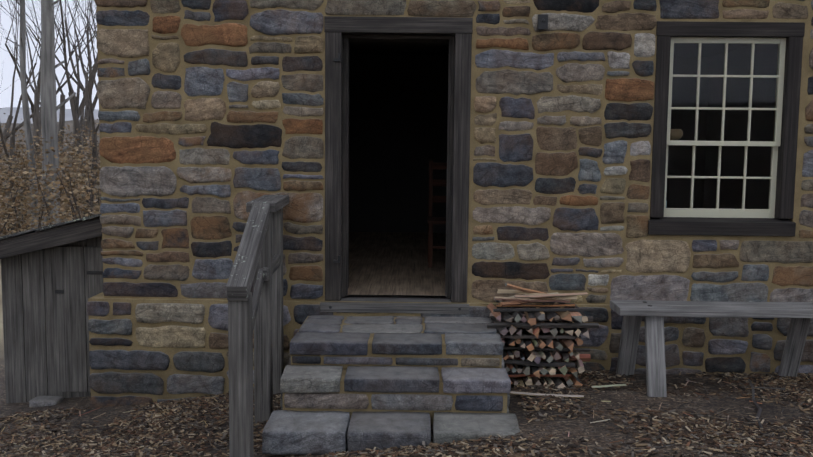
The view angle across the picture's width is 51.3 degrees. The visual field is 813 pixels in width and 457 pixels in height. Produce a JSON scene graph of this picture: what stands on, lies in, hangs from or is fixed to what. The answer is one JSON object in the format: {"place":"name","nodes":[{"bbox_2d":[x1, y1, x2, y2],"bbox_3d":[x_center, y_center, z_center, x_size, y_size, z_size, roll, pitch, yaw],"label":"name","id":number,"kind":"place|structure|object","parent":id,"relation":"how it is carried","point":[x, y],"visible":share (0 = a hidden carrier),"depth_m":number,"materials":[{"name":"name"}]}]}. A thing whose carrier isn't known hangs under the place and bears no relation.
{"place":"outdoors","nodes":[
{"label":"outdoors","id":0,"kind":"place"},
{"bbox_2d":[0,0,98,109],"bbox_3d":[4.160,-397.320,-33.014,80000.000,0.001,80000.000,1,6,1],"label":"sky","id":1,"kind":"structure","parent":0,"point":[7,65],"depth_m":3807.51,"materials":[{"name":"white"}]},
{"bbox_2d":[0,107,98,123],"bbox_3d":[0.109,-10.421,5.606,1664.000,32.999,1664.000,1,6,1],"label":"hills","id":2,"kind":"structure","parent":0,"point":[20,119],"depth_m":525.27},
{"bbox_2d":[0,119,99,173],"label":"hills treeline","id":3,"kind":"object","parent":2,"relation":"on","point":[69,123],"visible":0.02,"depth_m":125.77,"materials":[{"name":"brown plant"}]},
{"bbox_2d":[0,174,812,456],"bbox_3d":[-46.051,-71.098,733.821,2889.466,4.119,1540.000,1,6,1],"label":"ground","id":4,"kind":"structure","parent":0,"point":[576,429],"depth_m":5.72,"materials":[{"name":"brown soil"}]},
{"bbox_2d":[5,0,40,228],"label":"snag tree","id":5,"kind":"object","parent":4,"relation":"on","point":[25,107],"visible":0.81,"depth_m":26.70,"materials":[{"name":"grey plant"}]},
{"bbox_2d":[0,0,59,186],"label":"bare tree","id":6,"kind":"object","parent":4,"relation":"on","point":[38,83],"visible":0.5,"depth_m":53.95,"materials":[{"name":"brown plant"}]},
{"bbox_2d":[0,0,64,170],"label":"bare tree","id":7,"kind":"object","parent":4,"relation":"on","point":[62,114],"visible":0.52,"depth_m":43.87,"materials":[{"name":"brown plant"}]},
{"bbox_2d":[0,0,70,233],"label":"bare tree","id":8,"kind":"object","parent":4,"relation":"on","point":[12,140],"visible":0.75,"depth_m":29.22,"materials":[{"name":"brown plant"}]},
{"bbox_2d":[0,127,74,210],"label":"shrub","id":9,"kind":"object","parent":4,"relation":"on","point":[24,153],"visible":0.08,"depth_m":40.84,"materials":[{"name":"brown plant"}]},
{"bbox_2d":[0,131,76,233],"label":"shrub","id":10,"kind":"object","parent":4,"relation":"on","point":[5,208],"visible":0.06,"depth_m":31.27,"materials":[{"name":"brown plant"}]},
{"bbox_2d":[0,144,78,235],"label":"shrub","id":11,"kind":"object","parent":4,"relation":"on","point":[9,215],"visible":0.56,"depth_m":24.61,"materials":[{"name":"brown plant"}]},
{"bbox_2d":[0,108,86,229],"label":"shrub","id":12,"kind":"object","parent":4,"relation":"on","point":[17,144],"visible":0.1,"depth_m":34.51,"materials":[{"name":"brown plant"}]},
{"bbox_2d":[0,131,89,234],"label":"shrub","id":13,"kind":"object","parent":4,"relation":"on","point":[9,207],"visible":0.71,"depth_m":24.76,"materials":[{"name":"brown plant"}]},
{"bbox_2d":[29,396,63,406],"bbox_3d":[-3.032,1.461,7.129,0.244,0.076,0.189,1,6,1],"label":"flat stone","id":14,"kind":"object","parent":4,"relation":"on","point":[39,401],"visible":0.79,"depth_m":7.06,"materials":[{"name":"grey stone"}]},
{"bbox_2d":[0,0,96,155],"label":"bare tree","id":15,"kind":"object","parent":4,"relation":"on","point":[8,125],"visible":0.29,"depth_m":37.60,"materials":[{"name":"brown plant"}]},
{"bbox_2d":[0,123,99,230],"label":"shrub","id":16,"kind":"object","parent":4,"relation":"on","point":[22,152],"visible":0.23,"depth_m":28.35,"materials":[{"name":"brown plant"}]},
{"bbox_2d":[0,142,100,227],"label":"shrub","id":17,"kind":"object","parent":4,"relation":"on","point":[61,195],"visible":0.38,"depth_m":22.64,"materials":[{"name":"brown plant"}]},
{"bbox_2d":[1,0,100,203],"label":"bare tree","id":18,"kind":"object","parent":4,"relation":"on","point":[87,106],"visible":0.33,"depth_m":48.16,"materials":[{"name":"brown plant"}]},
{"bbox_2d":[1,224,102,403],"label":"shed walls","id":19,"kind":"structure","parent":4,"relation":"on","point":[46,338],"depth_m":7.25,"materials":[{"name":"grey wood"}]},
{"bbox_2d":[0,217,101,258],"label":"shed roof deck","id":20,"kind":"structure","parent":19,"relation":"on","point":[51,237],"depth_m":6.98,"materials":[{"name":"grey wood"}]},
{"bbox_2d":[0,213,101,239],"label":"shed roof shingles","id":21,"kind":"object","parent":20,"relation":"on","point":[50,226],"visible":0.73,"depth_m":6.96,"materials":[{"name":"grey wood"}]},
{"bbox_2d":[55,271,102,293],"bbox_3d":[-2.740,0.737,7.217,0.495,0.760,0.010,1,6,1],"label":"shed hardware","id":22,"kind":"object","parent":19,"relation":"attached to","point":[88,272],"visible":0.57,"depth_m":7.18,"materials":[{"name":"black metal"}]},
{"bbox_2d":[3,119,100,224],"bbox_3d":[-12.630,-1.988,32.819,5.780,4.810,5.902,-3,7,-35],"label":"shrub","id":23,"kind":"object","parent":4,"relation":"on","point":[61,157],"visible":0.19,"depth_m":32.01,"materials":[{"name":"brown plant"}]},
{"bbox_2d":[11,0,95,194],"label":"bare tree","id":24,"kind":"object","parent":4,"relation":"on","point":[37,123],"visible":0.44,"depth_m":33.17,"materials":[{"name":"brown plant"}]},
{"bbox_2d":[15,0,96,202],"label":"bare tree","id":25,"kind":"object","parent":4,"relation":"on","point":[82,112],"visible":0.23,"depth_m":53.17,"materials":[{"name":"brown plant"}]},
{"bbox_2d":[40,0,75,225],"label":"snag tree","id":26,"kind":"object","parent":4,"relation":"on","point":[49,107],"visible":0.73,"depth_m":26.34,"materials":[{"name":"grey plant"}]},
{"bbox_2d":[16,141,100,223],"bbox_3d":[-7.704,-0.398,21.275,3.820,3.613,4.329,1,6,1],"label":"shrub","id":27,"kind":"object","parent":4,"relation":"on","point":[71,191],"visible":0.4,"depth_m":20.97,"materials":[{"name":"brown plant"}]},
{"bbox_2d":[18,135,99,221],"bbox_3d":[-15.570,-2.156,37.921,5.682,4.262,5.472,1,6,1],"label":"shrub","id":28,"kind":"object","parent":4,"relation":"on","point":[67,173],"visible":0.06,"depth_m":37.56,"materials":[{"name":"brown plant"}]},
{"bbox_2d":[19,117,98,194],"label":"shrub","id":29,"kind":"object","parent":4,"relation":"on","point":[70,146],"visible":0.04,"depth_m":45.51,"materials":[{"name":"brown plant"}]},
{"bbox_2d":[32,0,97,90],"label":"bare tree","id":30,"kind":"object","parent":4,"relation":"on","point":[93,77],"visible":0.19,"depth_m":23.96,"materials":[{"name":"brown plant"}]},
{"bbox_2d":[35,1,98,216],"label":"bare tree","id":31,"kind":"object","parent":4,"relation":"on","point":[94,138],"visible":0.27,"depth_m":26.32,"materials":[{"name":"brown plant"}]},
{"bbox_2d":[38,0,97,202],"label":"bare tree","id":32,"kind":"object","parent":4,"relation":"on","point":[76,109],"visible":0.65,"depth_m":37.64,"materials":[{"name":"brown plant"}]},
{"bbox_2d":[41,128,100,224],"bbox_3d":[-9.301,-1.217,26.925,4.417,4.287,6.349,-2,6,-26],"label":"shrub","id":33,"kind":"object","parent":4,"relation":"on","point":[93,175],"visible":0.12,"depth_m":26.17,"materials":[{"name":"brown plant"}]},
{"bbox_2d":[41,123,100,206],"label":"shrub","id":34,"kind":"object","parent":4,"relation":"on","point":[84,151],"visible":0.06,"depth_m":43.22,"materials":[{"name":"brown plant"}]},
{"bbox_2d":[65,0,97,186],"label":"bare tree","id":35,"kind":"object","parent":4,"relation":"on","point":[92,84],"visible":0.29,"depth_m":63.50,"materials":[{"name":"brown plant"}]},
{"bbox_2d":[228,208,283,456],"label":"railing posts","id":36,"kind":"object","parent":4,"relation":"on","point":[268,353],"visible":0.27,"depth_m":5.84,"materials":[{"name":"grey wood"}]},
{"bbox_2d":[226,195,288,329],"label":"railing rails","id":37,"kind":"object","parent":36,"relation":"attached to","point":[261,209],"visible":0.77,"depth_m":5.39,"materials":[{"name":"grey wood"}]},
{"bbox_2d":[262,315,519,454],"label":"stone steps","id":38,"kind":"structure","parent":4,"relation":"on","point":[285,432],"depth_m":5.49,"materials":[{"name":"grey stone"}]},
{"bbox_2d":[283,316,506,424],"bbox_3d":[-0.069,1.078,6.126,1.460,0.652,1.250,1,6,1],"label":"step mortar","id":39,"kind":"object","parent":38,"relation":"attached to","point":[394,357],"visible":0.14,"depth_m":5.77,"materials":[{"name":"concrete"}]},
{"bbox_2d":[320,295,469,313],"bbox_3d":[-0.090,0.600,6.868,1.175,0.088,0.440,1,6,1],"label":"door sill","id":40,"kind":"structure","parent":38,"relation":"on","point":[375,306],"depth_m":6.65,"materials":[{"name":"grey wood"}]},
{"bbox_2d":[0,369,812,456],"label":"fallen leaves","id":41,"kind":"object","parent":4,"relation":"on","point":[189,408],"visible":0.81,"depth_m":5.63,"materials":[{"name":"brown plant"}]},
{"bbox_2d":[88,0,812,401],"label":"wall mortar","id":42,"kind":"object","parent":4,"relation":"on","point":[774,334],"visible":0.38,"depth_m":6.61,"materials":[{"name":"beige concrete"}]},
{"bbox_2d":[324,16,472,301],"bbox_3d":[-0.070,-0.544,6.821,1.135,2.205,0.485,1,6,1],"label":"door frame","id":43,"kind":"object","parent":42,"relation":"attached to","point":[342,33],"visible":0.98,"depth_m":6.61,"materials":[{"name":"grey wood"}]},
{"bbox_2d":[333,53,340,262],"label":"door hinges","id":44,"kind":"object","parent":43,"relation":"attached to","point":[338,59],"depth_m":6.51,"materials":[{"name":"black metal"}]},
{"bbox_2d":[87,0,812,408],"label":"house wall stones","id":45,"kind":"object","parent":42,"relation":"attached to","point":[647,256],"visible":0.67,"depth_m":6.60,"materials":[{"name":"grey stone"}]},
{"bbox_2d":[537,14,547,29],"bbox_3d":[1.036,-1.567,6.437,0.075,0.115,0.059,1,6,1],"label":"wall box","id":46,"kind":"object","parent":45,"relation":"attached to","point":[542,21],"visible":1,"depth_m":6.42,"materials":[{"name":"black metal"}]},
{"bbox_2d":[342,35,777,295],"bbox_3d":[1.039,-0.896,9.121,6.000,2.420,4.870,1,6,1],"label":"interior room","id":47,"kind":"object","parent":42,"relation":"in","point":[398,111],"visible":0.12,"depth_m":11.46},
{"bbox_2d":[427,160,446,267],"bbox_3d":[0.443,-0.155,8.535,0.460,1.050,0.460,1,6,1],"label":"interior chair","id":48,"kind":"object","parent":47,"relation":"on","point":[431,220],"visible":0.48,"depth_m":8.68,"materials":[{"name":"brown wood"}]},
{"bbox_2d":[648,21,804,235],"bbox_3d":[2.463,-0.765,6.582,1.134,1.635,0.160,1,6,1],"label":"window frame","id":49,"kind":"object","parent":42,"relation":"attached to","point":[780,223],"visible":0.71,"depth_m":6.54,"materials":[{"name":"grey wood"}]},
{"bbox_2d":[664,37,785,217],"bbox_3d":[2.464,-0.780,6.621,0.900,1.397,0.072,1,6,1],"label":"sash window","id":50,"kind":"structure","parent":49,"relation":"in","point":[742,212],"depth_m":6.59,"materials":[{"name":"beige wood"}]},
{"bbox_2d":[667,43,776,208],"bbox_3d":[2.464,-0.783,6.624,0.860,1.392,0.037,1,6,1],"label":"window glass","id":51,"kind":"object","parent":50,"relation":"in","point":[719,129],"visible":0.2,"depth_m":6.61,"materials":[{"name":"glass"}]},
{"bbox_3d":[2.462,-0.391,6.907,1.010,0.630,0.300,1,6,1],"label":"window shelf","id":52,"kind":"object","parent":42,"relation":"attached to","visible":0},
{"bbox_2d":[670,129,682,139],"bbox_3d":[2.146,-0.755,6.845,0.170,0.097,0.170,1,6,1],"label":"bowl window","id":53,"kind":"structure","parent":52,"relation":"on","point":[674,133],"depth_m":6.77,"materials":[{"name":"beige"}]},
{"bbox_2d":[486,283,626,397],"bbox_3d":[1.100,0.788,6.245,1.020,0.770,0.863,1,6,1],"label":"firewood stack","id":54,"kind":"object","parent":4,"relation":"on","point":[536,326],"visible":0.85,"depth_m":6.21,"materials":[{"name":"brown wood"}]},
{"bbox_2d":[610,300,812,396],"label":"bench","id":55,"kind":"object","parent":4,"relation":"on","point":[633,312],"visible":0.9,"depth_m":6.17,"materials":[{"name":"grey wood"}]}
]}

